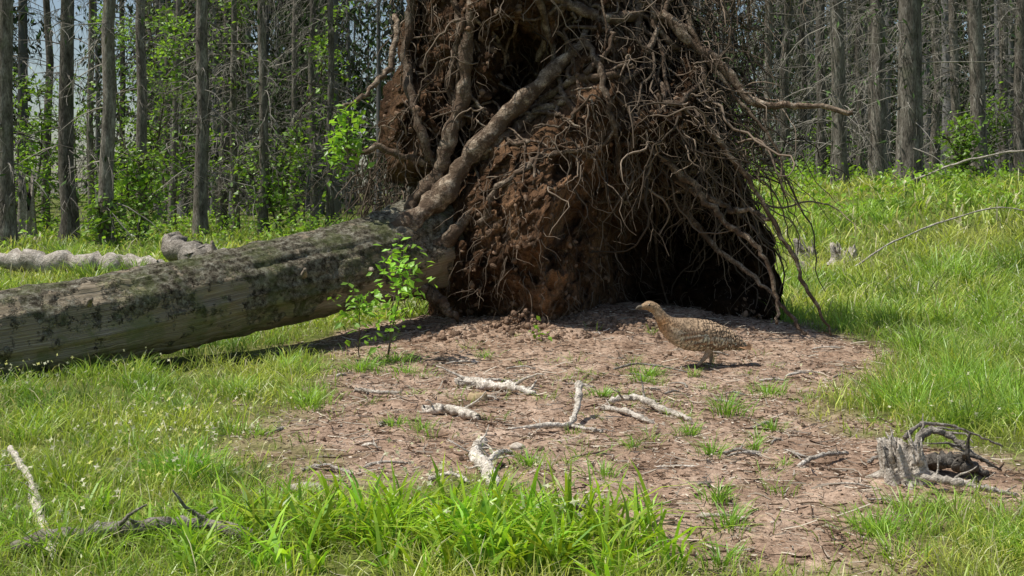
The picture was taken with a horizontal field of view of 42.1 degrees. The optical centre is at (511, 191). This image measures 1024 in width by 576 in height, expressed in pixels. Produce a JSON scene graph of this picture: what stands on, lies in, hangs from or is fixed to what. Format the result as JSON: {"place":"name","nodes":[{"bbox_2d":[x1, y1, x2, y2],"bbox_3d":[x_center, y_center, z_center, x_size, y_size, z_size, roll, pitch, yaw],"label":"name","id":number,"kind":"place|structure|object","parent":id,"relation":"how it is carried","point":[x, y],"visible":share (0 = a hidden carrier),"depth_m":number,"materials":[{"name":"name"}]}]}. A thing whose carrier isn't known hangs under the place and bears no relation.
{"place":"outdoors","nodes":[
{"label":"outdoors","id":0,"kind":"place"},
{"bbox_2d":[290,481,329,491],"bbox_3d":[-0.623,0.901,4.050,0.122,0.038,0.079,0,0,21],"label":"stone","id":1,"kind":"object","parent":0,"point":[293,485],"visible":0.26,"depth_m":4.03,"materials":[{"name":"stone"}]},
{"bbox_2d":[467,392,487,400],"bbox_3d":[-0.149,0.877,5.618,0.077,0.064,0.074,0,0,40],"label":"stone","id":2,"kind":"object","parent":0,"point":[472,395],"visible":0.57,"depth_m":5.60,"materials":[{"name":"stone"}]},
{"bbox_2d":[0,172,1023,575],"bbox_3d":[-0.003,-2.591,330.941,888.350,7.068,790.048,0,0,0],"label":"ground","id":3,"kind":"structure","parent":0,"point":[710,472],"depth_m":5.00,"materials":[{"name":"soil"}]},
{"bbox_2d":[16,172,39,239],"bbox_3d":[-9.085,0.279,25.030,0.576,1.302,0.501,0,0,0],"label":"broken stump","id":4,"kind":"object","parent":3,"relation":"on","point":[24,214],"visible":0.71,"depth_m":24.90,"materials":[{"name":"grey wood"}]},
{"bbox_2d":[0,445,57,560],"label":"dead branch","id":5,"kind":"object","parent":3,"relation":"on","point":[15,456],"visible":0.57,"depth_m":3.88,"materials":[{"name":"grey wood"}]},
{"bbox_2d":[13,0,58,217],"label":"spruce tree","id":6,"kind":"object","parent":3,"relation":"on","point":[28,93],"visible":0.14,"depth_m":40.07,"materials":[{"name":"grey plant"}]},
{"bbox_2d":[13,64,83,232],"bbox_3d":[-9.485,-0.712,25.898,2.296,3.540,2.270,0,0,0],"label":"beech sapling","id":7,"kind":"object","parent":3,"relation":"on","point":[30,165],"visible":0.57,"depth_m":26.05,"materials":[{"name":"green plant"}]},
{"bbox_2d":[0,0,99,246],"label":"spruce tree","id":8,"kind":"object","parent":3,"relation":"on","point":[8,222],"visible":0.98,"depth_m":21.86,"materials":[{"name":"grey plant"}]},
{"bbox_2d":[13,0,87,229],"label":"spruce tree","id":9,"kind":"object","parent":3,"relation":"on","point":[46,10],"visible":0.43,"depth_m":29.90,"materials":[{"name":"grey plant"}]},
{"bbox_2d":[32,101,98,212],"bbox_3d":[-10.992,-0.682,33.241,2.177,3.193,2.417,0,0,22],"label":"beech sapling","id":10,"kind":"object","parent":3,"relation":"on","point":[78,112],"visible":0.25,"depth_m":33.02,"materials":[{"name":"plant"}]},
{"bbox_2d":[13,0,145,242],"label":"spruce tree","id":11,"kind":"object","parent":3,"relation":"on","point":[69,218],"visible":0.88,"depth_m":23.86,"materials":[{"name":"grey plant"}]},
{"bbox_2d":[0,248,164,275],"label":"fallen log","id":12,"kind":"object","parent":3,"relation":"on","point":[17,258],"visible":0.64,"depth_m":13.87,"materials":[{"name":"grey wood"}]},
{"bbox_2d":[37,0,159,232],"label":"spruce tree","id":13,"kind":"object","parent":3,"relation":"on","point":[89,120],"visible":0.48,"depth_m":28.92,"materials":[{"name":"grey plant"}]},
{"bbox_2d":[75,188,136,246],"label":"beech sapling","id":14,"kind":"object","parent":3,"relation":"on","point":[103,217],"visible":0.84,"depth_m":20.82,"materials":[{"name":"green plant"}]},
{"bbox_2d":[34,0,191,248],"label":"spruce tree","id":15,"kind":"object","parent":3,"relation":"on","point":[107,149],"visible":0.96,"depth_m":20.91,"materials":[{"name":"grey plant"}]},
{"bbox_2d":[80,0,158,221],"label":"spruce tree","id":16,"kind":"object","parent":3,"relation":"on","point":[121,10],"visible":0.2,"depth_m":39.98,"materials":[{"name":"grey plant"}]},
{"bbox_2d":[83,135,175,240],"bbox_3d":[-7.067,0.004,24.446,1.649,2.082,1.617,0,0,-27],"label":"beech sapling","id":17,"kind":"object","parent":3,"relation":"on","point":[143,182],"visible":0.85,"depth_m":24.49,"materials":[{"name":"green plant"}]},
{"bbox_2d":[8,490,260,554],"bbox_3d":[-0.918,0.855,3.385,0.686,0.209,0.142,0,0,-3],"label":"fallen branch","id":18,"kind":"object","parent":3,"relation":"on","point":[135,524],"visible":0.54,"depth_m":3.37,"materials":[{"name":"grey wood"}]},
{"bbox_2d":[74,3,209,217],"bbox_3d":[-7.781,-1.470,27.544,2.916,4.762,2.711,0,0,0],"label":"beech sapling","id":19,"kind":"object","parent":3,"relation":"on","point":[158,133],"visible":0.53,"depth_m":27.58,"materials":[{"name":"plant"}]},
{"bbox_2d":[80,0,212,240],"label":"spruce tree","id":20,"kind":"object","parent":3,"relation":"on","point":[142,95],"visible":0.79,"depth_m":24.98,"materials":[{"name":"grey plant"}]},
{"bbox_2d":[117,0,213,222],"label":"spruce tree","id":21,"kind":"object","parent":3,"relation":"on","point":[168,2],"visible":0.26,"depth_m":37.91,"materials":[{"name":"grey plant"}]},
{"bbox_2d":[125,0,230,228],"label":"spruce tree","id":22,"kind":"object","parent":3,"relation":"on","point":[175,106],"visible":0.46,"depth_m":30.97,"materials":[{"name":"grey plant"}]},
{"bbox_2d":[116,0,241,218],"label":"beech sapling","id":23,"kind":"object","parent":3,"relation":"on","point":[163,8],"visible":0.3,"depth_m":33.67,"materials":[{"name":"plant"}]},
{"bbox_2d":[161,231,226,260],"bbox_3d":[-2.632,0.588,11.813,1.412,0.454,0.370,0,0,36],"label":"fallen log","id":24,"kind":"object","parent":3,"relation":"on","point":[176,246],"visible":0.45,"depth_m":11.96,"materials":[{"name":"grey wood"}]},
{"bbox_2d":[135,0,275,237],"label":"spruce tree","id":25,"kind":"object","parent":3,"relation":"on","point":[200,203],"visible":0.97,"depth_m":25.87,"materials":[{"name":"grey plant"}]},
{"bbox_2d":[160,0,291,229],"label":"spruce tree","id":26,"kind":"object","parent":3,"relation":"on","point":[226,123],"visible":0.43,"depth_m":31.90,"materials":[{"name":"grey plant"}]},
{"bbox_2d":[171,0,289,231],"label":"spruce tree","id":27,"kind":"object","parent":3,"relation":"on","point":[233,79],"visible":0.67,"depth_m":29.89,"materials":[{"name":"grey plant"}]},
{"bbox_2d":[194,0,341,234],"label":"spruce tree","id":28,"kind":"object","parent":3,"relation":"on","point":[263,148],"visible":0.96,"depth_m":27.86,"materials":[{"name":"grey plant"}]},
{"bbox_2d":[183,0,359,218],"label":"beech sapling","id":29,"kind":"object","parent":3,"relation":"on","point":[318,46],"visible":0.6,"depth_m":30.10,"materials":[{"name":"plant"}]},
{"bbox_2d":[233,126,316,231],"bbox_3d":[-5.006,-0.261,28.036,1.869,2.333,1.879,0,0,0],"label":"beech sapling","id":30,"kind":"object","parent":3,"relation":"on","point":[282,198],"visible":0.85,"depth_m":27.85,"materials":[{"name":"plant"}]},
{"bbox_2d":[244,0,342,224],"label":"spruce tree","id":31,"kind":"object","parent":3,"relation":"on","point":[293,101],"visible":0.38,"depth_m":35.96,"materials":[{"name":"grey plant"}]},
{"bbox_2d":[257,0,372,228],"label":"spruce tree","id":32,"kind":"object","parent":3,"relation":"on","point":[311,74],"visible":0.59,"depth_m":33.02,"materials":[{"name":"grey plant"}]},
{"bbox_2d":[302,460,353,475],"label":"dead branch","id":33,"kind":"object","parent":3,"relation":"on","point":[317,466],"visible":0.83,"depth_m":4.30,"materials":[{"name":"grey wood"}]},
{"bbox_2d":[277,0,391,226],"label":"spruce tree","id":34,"kind":"object","parent":3,"relation":"on","point":[329,203],"visible":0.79,"depth_m":29.89,"materials":[{"name":"grey plant"}]},
{"bbox_2d":[315,99,375,168],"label":"rowan sapling","id":35,"kind":"object","parent":3,"relation":"on","point":[342,119],"visible":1,"depth_m":7.90,"materials":[{"name":"green plant"}]},
{"bbox_2d":[327,279,381,357],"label":"rowan sapling","id":36,"kind":"object","parent":3,"relation":"on","point":[365,309],"visible":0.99,"depth_m":6.89,"materials":[{"name":"plant"}]},
{"bbox_2d":[361,438,377,447],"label":"dead branch","id":37,"kind":"object","parent":3,"relation":"on","point":[369,444],"visible":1,"depth_m":4.72,"materials":[{"name":"grey wood"}]},
{"bbox_2d":[354,386,401,394],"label":"dead branch","id":38,"kind":"object","parent":3,"relation":"on","point":[372,391],"visible":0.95,"depth_m":5.84,"materials":[{"name":"grey wood"}]},
{"bbox_2d":[0,454,762,575],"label":"wood rush","id":39,"kind":"object","parent":3,"relation":"on","point":[512,534],"visible":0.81,"depth_m":3.31,"materials":[{"name":"green plant"}]},
{"bbox_2d":[350,0,415,203],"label":"spruce tree","id":40,"kind":"object","parent":3,"relation":"on","point":[408,188],"visible":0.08,"depth_m":29.23,"materials":[{"name":"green plant"}]},
{"bbox_2d":[363,460,413,467],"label":"dead branch","id":41,"kind":"object","parent":3,"relation":"on","point":[370,464],"visible":0.88,"depth_m":4.39,"materials":[{"name":"grey wood"}]},
{"bbox_2d":[358,233,436,355],"bbox_3d":[-0.598,0.554,7.033,0.419,0.669,0.388,0,0,0],"label":"rowan sapling","id":42,"kind":"object","parent":3,"relation":"on","point":[406,290],"visible":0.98,"depth_m":7.02,"materials":[{"name":"green plant"}]},
{"bbox_2d":[0,0,856,377],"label":"uprooted tree","id":43,"kind":"object","parent":3,"relation":"on","point":[552,160],"visible":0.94,"depth_m":7.97,"materials":[{"name":"brown plant"}]},
{"bbox_2d":[318,135,353,186],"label":"rowan sapling","id":44,"kind":"object","parent":43,"relation":"on","point":[333,160],"visible":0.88,"depth_m":7.99,"materials":[{"name":"green plant"}]},
{"bbox_2d":[428,465,469,482],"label":"dead branch","id":45,"kind":"object","parent":3,"relation":"on","point":[447,473],"visible":0.76,"depth_m":4.12,"materials":[{"name":"grey wood"}]},
{"bbox_2d":[417,391,485,420],"bbox_3d":[-0.247,0.849,5.297,0.339,0.137,0.091,0,0,34],"label":"dead branch","id":46,"kind":"object","parent":3,"relation":"on","point":[466,413],"visible":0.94,"depth_m":5.28,"materials":[{"name":"grey wood"}]},
{"bbox_2d":[444,353,480,363],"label":"dead branch","id":47,"kind":"object","parent":3,"relation":"on","point":[466,361],"visible":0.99,"depth_m":6.91,"materials":[{"name":"grey wood"}]},
{"bbox_2d":[447,425,514,486],"bbox_3d":[-0.101,0.852,4.345,0.182,0.096,0.742,0,0,-13],"label":"dead branch","id":48,"kind":"object","parent":3,"relation":"on","point":[482,461],"visible":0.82,"depth_m":4.23,"materials":[{"name":"grey wood"}]},
{"bbox_2d":[475,443,512,460],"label":"dead branch","id":49,"kind":"object","parent":48,"relation":"on","point":[494,455],"visible":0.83,"depth_m":4.29,"materials":[{"name":"grey wood"}]},
{"bbox_2d":[436,365,543,395],"bbox_3d":[-0.087,0.845,5.959,0.594,0.115,0.117,0,0,41],"label":"dead branch","id":50,"kind":"object","parent":3,"relation":"on","point":[479,383],"visible":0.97,"depth_m":5.94,"materials":[{"name":"grey wood"}]},
{"bbox_2d":[479,377,517,381],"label":"dead branch","id":51,"kind":"object","parent":3,"relation":"on","point":[497,379],"visible":0.48,"depth_m":6.20,"materials":[{"name":"grey wood"}]},
{"bbox_2d":[0,178,1023,438],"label":"tall grass","id":52,"kind":"structure","parent":3,"relation":"on","point":[914,396],"depth_m":8.31,"materials":[{"name":"plant"}]},
{"bbox_2d":[0,295,1023,529],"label":"wildflowers","id":53,"kind":"object","parent":3,"relation":"on","point":[547,485],"visible":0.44,"depth_m":4.03,"materials":[{"name":"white plant"}]},
{"bbox_2d":[0,321,1023,575],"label":"grass tufts","id":54,"kind":"object","parent":3,"relation":"on","point":[878,531],"visible":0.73,"depth_m":4.22,"materials":[{"name":"plant"}]},
{"bbox_2d":[2,158,1023,260],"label":"bilberry shrubs","id":55,"kind":"object","parent":3,"relation":"on","point":[956,171],"visible":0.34,"depth_m":22.25,"materials":[{"name":"green plant"}]},
{"bbox_2d":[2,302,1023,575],"bbox_3d":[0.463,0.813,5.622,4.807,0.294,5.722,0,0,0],"label":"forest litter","id":56,"kind":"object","parent":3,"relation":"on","point":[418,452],"visible":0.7,"depth_m":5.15,"materials":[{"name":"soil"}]},
{"bbox_2d":[13,0,1015,224],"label":"distant forest","id":57,"kind":"object","parent":3,"relation":"on","point":[377,96],"visible":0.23,"depth_m":55.05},
{"bbox_2d":[510,442,525,449],"bbox_3d":[0.021,0.883,4.622,0.051,0.026,0.052,0,0,-44],"label":"stone","id":58,"kind":"object","parent":3,"relation":"on","point":[514,446],"visible":0.98,"depth_m":4.61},
{"bbox_2d":[505,365,538,368],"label":"dead branch","id":59,"kind":"object","parent":3,"relation":"on","point":[520,367],"visible":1,"depth_m":6.69,"materials":[{"name":"grey wood"}]},
{"bbox_2d":[531,315,551,341],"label":"seedling","id":60,"kind":"object","parent":3,"relation":"on","point":[538,330],"visible":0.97,"depth_m":7.40,"materials":[{"name":"green plant"}]},
{"bbox_2d":[509,380,583,429],"bbox_3d":[0.165,0.829,5.108,0.115,0.161,0.442,0,0,41],"label":"dead branch","id":61,"kind":"object","parent":3,"relation":"on","point":[578,395],"visible":0.98,"depth_m":5.11,"materials":[{"name":"grey wood"}]},
{"bbox_2d":[569,423,614,432],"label":"dead branch","id":62,"kind":"object","parent":3,"relation":"on","point":[582,427],"visible":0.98,"depth_m":5.02,"materials":[{"name":"grey wood"}]},
{"bbox_2d":[574,503,613,530],"bbox_3d":[0.237,0.886,3.637,0.060,0.033,0.278,0,0,-25],"label":"dead branch","id":63,"kind":"object","parent":3,"relation":"on","point":[577,506],"visible":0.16,"depth_m":3.73,"materials":[{"name":"brown wood"}]},
{"bbox_2d":[600,400,654,423],"bbox_3d":[0.466,0.872,5.296,0.055,0.064,0.332,0,0,-35],"label":"dead branch","id":64,"kind":"object","parent":3,"relation":"on","point":[629,412],"visible":0.99,"depth_m":5.29,"materials":[{"name":"grey wood"}]},
{"bbox_2d":[608,375,691,420],"bbox_3d":[0.574,0.826,5.388,0.450,0.161,0.126,0,0,42],"label":"dead branch","id":65,"kind":"object","parent":3,"relation":"on","point":[644,399],"visible":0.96,"depth_m":5.46,"materials":[{"name":"grey wood"}]},
{"bbox_2d":[613,363,687,372],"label":"dead branch","id":66,"kind":"object","parent":3,"relation":"on","point":[627,365],"visible":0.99,"depth_m":6.58,"materials":[{"name":"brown wood"}]},
{"bbox_2d":[657,457,711,467],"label":"dead branch","id":67,"kind":"object","parent":3,"relation":"on","point":[663,466],"visible":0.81,"depth_m":4.30,"materials":[{"name":"brown wood"}]},
{"bbox_2d":[636,301,752,366],"bbox_3d":[0.940,0.727,6.849,0.617,0.340,0.187,0,0,0],"label":"capercaillie hen","id":68,"kind":"object","parent":3,"relation":"on","point":[708,337],"visible":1,"depth_m":6.79,"materials":[{"name":"brown"}]},
{"bbox_2d":[697,473,710,486],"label":"dead branch","id":69,"kind":"object","parent":3,"relation":"on","point":[704,483],"visible":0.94,"depth_m":4.05,"materials":[{"name":"grey wood"}]},
{"bbox_2d":[695,510,747,518],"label":"dead branch","id":70,"kind":"object","parent":3,"relation":"on","point":[707,515],"visible":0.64,"depth_m":3.66,"materials":[{"name":"grey wood"}]},
{"bbox_2d":[722,438,754,454],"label":"dead branch","id":71,"kind":"object","parent":3,"relation":"on","point":[733,450],"visible":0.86,"depth_m":4.59,"materials":[{"name":"grey wood"}]},
{"bbox_2d":[727,447,761,456],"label":"dead branch","id":72,"kind":"object","parent":3,"relation":"on","point":[750,452],"visible":0.87,"depth_m":4.55,"materials":[{"name":"grey wood"}]},
{"bbox_2d":[728,106,778,173],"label":"beech sapling","id":73,"kind":"object","parent":3,"relation":"on","point":[747,145],"visible":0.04,"depth_m":35.92,"materials":[{"name":"plant"}]},
{"bbox_2d":[759,375,787,381],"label":"dead branch","id":74,"kind":"object","parent":3,"relation":"on","point":[772,378],"visible":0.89,"depth_m":6.39,"materials":[{"name":"grey wood"}]},
{"bbox_2d":[724,0,828,183],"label":"spruce tree","id":75,"kind":"object","parent":3,"relation":"on","point":[768,39],"visible":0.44,"depth_m":29.91,"materials":[{"name":"grey plant"}]},
{"bbox_2d":[721,0,847,181],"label":"spruce tree","id":76,"kind":"object","parent":3,"relation":"on","point":[784,83],"visible":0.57,"depth_m":31.89,"materials":[{"name":"grey plant"}]},
{"bbox_2d":[785,371,812,376],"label":"dead branch","id":77,"kind":"object","parent":3,"relation":"on","point":[795,373],"visible":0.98,"depth_m":6.59,"materials":[{"name":"grey wood"}]},
{"bbox_2d":[748,0,851,178],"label":"spruce tree","id":78,"kind":"object","parent":3,"relation":"on","point":[803,118],"visible":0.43,"depth_m":35.88,"materials":[{"name":"grey plant"}]},
{"bbox_2d":[793,237,818,263],"bbox_3d":[3.131,0.646,14.187,0.399,0.398,0.390,0,0,-43],"label":"broken stump","id":79,"kind":"object","parent":3,"relation":"on","point":[801,250],"visible":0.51,"depth_m":14.13,"materials":[{"name":"grey wood"}]},
{"bbox_2d":[799,260,820,273],"bbox_3d":[3.011,0.796,13.321,0.481,0.255,0.438,0,0,0],"label":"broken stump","id":80,"kind":"object","parent":3,"relation":"on","point":[803,263],"visible":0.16,"depth_m":13.23,"materials":[{"name":"grey wood"}]},
{"bbox_2d":[756,0,887,180],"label":"spruce tree","id":81,"kind":"object","parent":3,"relation":"on","point":[819,76],"visible":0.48,"depth_m":27.93,"materials":[{"name":"grey plant"}]},
{"bbox_2d":[797,447,848,467],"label":"dead branch","id":82,"kind":"object","parent":3,"relation":"on","point":[804,462],"visible":1,"depth_m":4.41,"materials":[{"name":"grey wood"}]},
{"bbox_2d":[793,103,856,176],"bbox_3d":[8.153,-1.280,33.837,1.530,2.225,1.878,0,0,-23],"label":"beech sapling","id":83,"kind":"object","parent":3,"relation":"on","point":[827,148],"visible":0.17,"depth_m":33.83,"materials":[{"name":"plant"}]},
{"bbox_2d":[761,0,896,188],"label":"spruce tree","id":84,"kind":"object","parent":3,"relation":"on","point":[839,137],"visible":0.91,"depth_m":23.89,"materials":[{"name":"grey plant"}]},
{"bbox_2d":[824,242,859,264],"bbox_3d":[3.495,0.693,13.818,0.502,0.369,0.577,0,0,16],"label":"broken stump","id":85,"kind":"object","parent":3,"relation":"on","point":[834,251],"visible":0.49,"depth_m":13.73,"materials":[{"name":"grey wood"}]},
{"bbox_2d":[795,0,897,176],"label":"spruce tree","id":86,"kind":"object","parent":3,"relation":"on","point":[858,161],"visible":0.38,"depth_m":32.91,"materials":[{"name":"grey plant"}]},
{"bbox_2d":[817,480,882,489],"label":"dead branch","id":87,"kind":"object","parent":3,"relation":"on","point":[859,484],"visible":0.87,"depth_m":4.02,"materials":[{"name":"grey wood"}]},
{"bbox_2d":[807,0,897,176],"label":"spruce tree","id":88,"kind":"object","parent":3,"relation":"on","point":[854,110],"visible":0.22,"depth_m":35.92,"materials":[{"name":"grey plant"}]},
{"bbox_2d":[807,0,929,174],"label":"spruce tree","id":89,"kind":"object","parent":3,"relation":"on","point":[869,87],"visible":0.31,"depth_m":29.95,"materials":[{"name":"grey plant"}]},
{"bbox_2d":[816,0,966,181],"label":"spruce tree","id":90,"kind":"object","parent":3,"relation":"on","point":[878,125],"visible":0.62,"depth_m":25.91,"materials":[{"name":"grey plant"}]},
{"bbox_2d":[865,426,943,489],"bbox_3d":[1.203,0.852,4.128,0.294,0.240,0.294,0,0,-33],"label":"broken stump","id":91,"kind":"object","parent":3,"relation":"on","point":[899,458],"visible":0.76,"depth_m":4.09,"materials":[{"name":"grey wood"}]},
{"bbox_2d":[808,0,1006,188],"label":"spruce tree","id":92,"kind":"object","parent":3,"relation":"on","point":[909,144],"visible":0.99,"depth_m":21.82,"materials":[{"name":"grey plant"}]},
{"bbox_2d":[888,0,968,176],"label":"spruce tree","id":93,"kind":"object","parent":3,"relation":"on","point":[934,160],"visible":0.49,"depth_m":33.88,"materials":[{"name":"grey plant"}]},
{"bbox_2d":[853,206,1023,267],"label":"fallen branch","id":94,"kind":"object","parent":3,"relation":"on","point":[891,242],"visible":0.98,"depth_m":13.04,"materials":[{"name":"grey wood"}]},
{"bbox_2d":[886,0,1009,173],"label":"spruce tree","id":95,"kind":"object","parent":3,"relation":"on","point":[952,13],"visible":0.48,"depth_m":31.95,"materials":[{"name":"grey plant"}]},
{"bbox_2d":[902,421,1002,446],"bbox_3d":[1.473,0.816,4.484,0.371,0.090,0.057,0,0,-13],"label":"dead root","id":96,"kind":"object","parent":3,"relation":"on","point":[905,436],"visible":0.92,"depth_m":4.49,"materials":[{"name":"grey wood"}]},
{"bbox_2d":[914,414,991,466],"bbox_3d":[1.390,0.800,4.231,0.238,0.145,0.180,0,0,37],"label":"dead root","id":97,"kind":"object","parent":3,"relation":"on","point":[923,433],"visible":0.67,"depth_m":4.28,"materials":[{"name":"grey wood"}]},
{"bbox_2d":[925,432,1001,476],"bbox_3d":[1.386,0.827,4.185,0.281,0.159,0.140,0,0,26],"label":"dead root","id":98,"kind":"object","parent":3,"relation":"on","point":[960,463],"visible":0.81,"depth_m":4.18,"materials":[{"name":"grey wood"}]},
{"bbox_2d":[905,150,1023,182],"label":"fallen branch","id":99,"kind":"object","parent":3,"relation":"on","point":[971,158],"visible":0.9,"depth_m":20.00,"materials":[{"name":"grey wood"}]},
{"bbox_2d":[933,111,999,179],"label":"beech sapling","id":100,"kind":"object","parent":3,"relation":"on","point":[967,140],"visible":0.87,"depth_m":26.82,"materials":[{"name":"plant"}]},
{"bbox_2d":[919,455,1019,495],"bbox_3d":[1.390,0.867,4.007,0.300,0.138,0.104,0,0,0],"label":"dead root","id":101,"kind":"object","parent":3,"relation":"on","point":[956,481],"visible":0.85,"depth_m":3.99,"materials":[{"name":"wood"}]},
{"bbox_2d":[922,0,1023,179],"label":"spruce tree","id":102,"kind":"object","parent":3,"relation":"on","point":[976,72],"visible":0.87,"depth_m":27.85,"materials":[{"name":"grey plant"}]},
{"bbox_2d":[940,81,1013,177],"bbox_3d":[10.860,-1.286,31.025,1.995,2.522,1.707,0,0,41],"label":"beech sapling","id":103,"kind":"object","parent":3,"relation":"on","point":[1002,123],"visible":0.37,"depth_m":30.70,"materials":[{"name":"plant"}]},
{"bbox_2d":[950,0,1023,177],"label":"spruce tree","id":104,"kind":"object","parent":3,"relation":"on","point":[1018,131],"visible":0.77,"depth_m":29.91,"materials":[{"name":"grey plant"}]},
{"bbox_2d":[959,0,1015,175],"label":"spruce tree","id":105,"kind":"object","parent":3,"relation":"on","point":[1003,41],"visible":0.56,"depth_m":34.88,"materials":[{"name":"grey plant"}]},
{"bbox_2d":[0,168,1023,575],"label":"grass","id":106,"kind":"structure","parent":0,"point":[96,410],"depth_m":5.65,"materials":[{"name":"plant"}]},
{"bbox_2d":[13,0,1013,193],"label":"sky","id":107,"kind":"structure","parent":0,"point":[57,3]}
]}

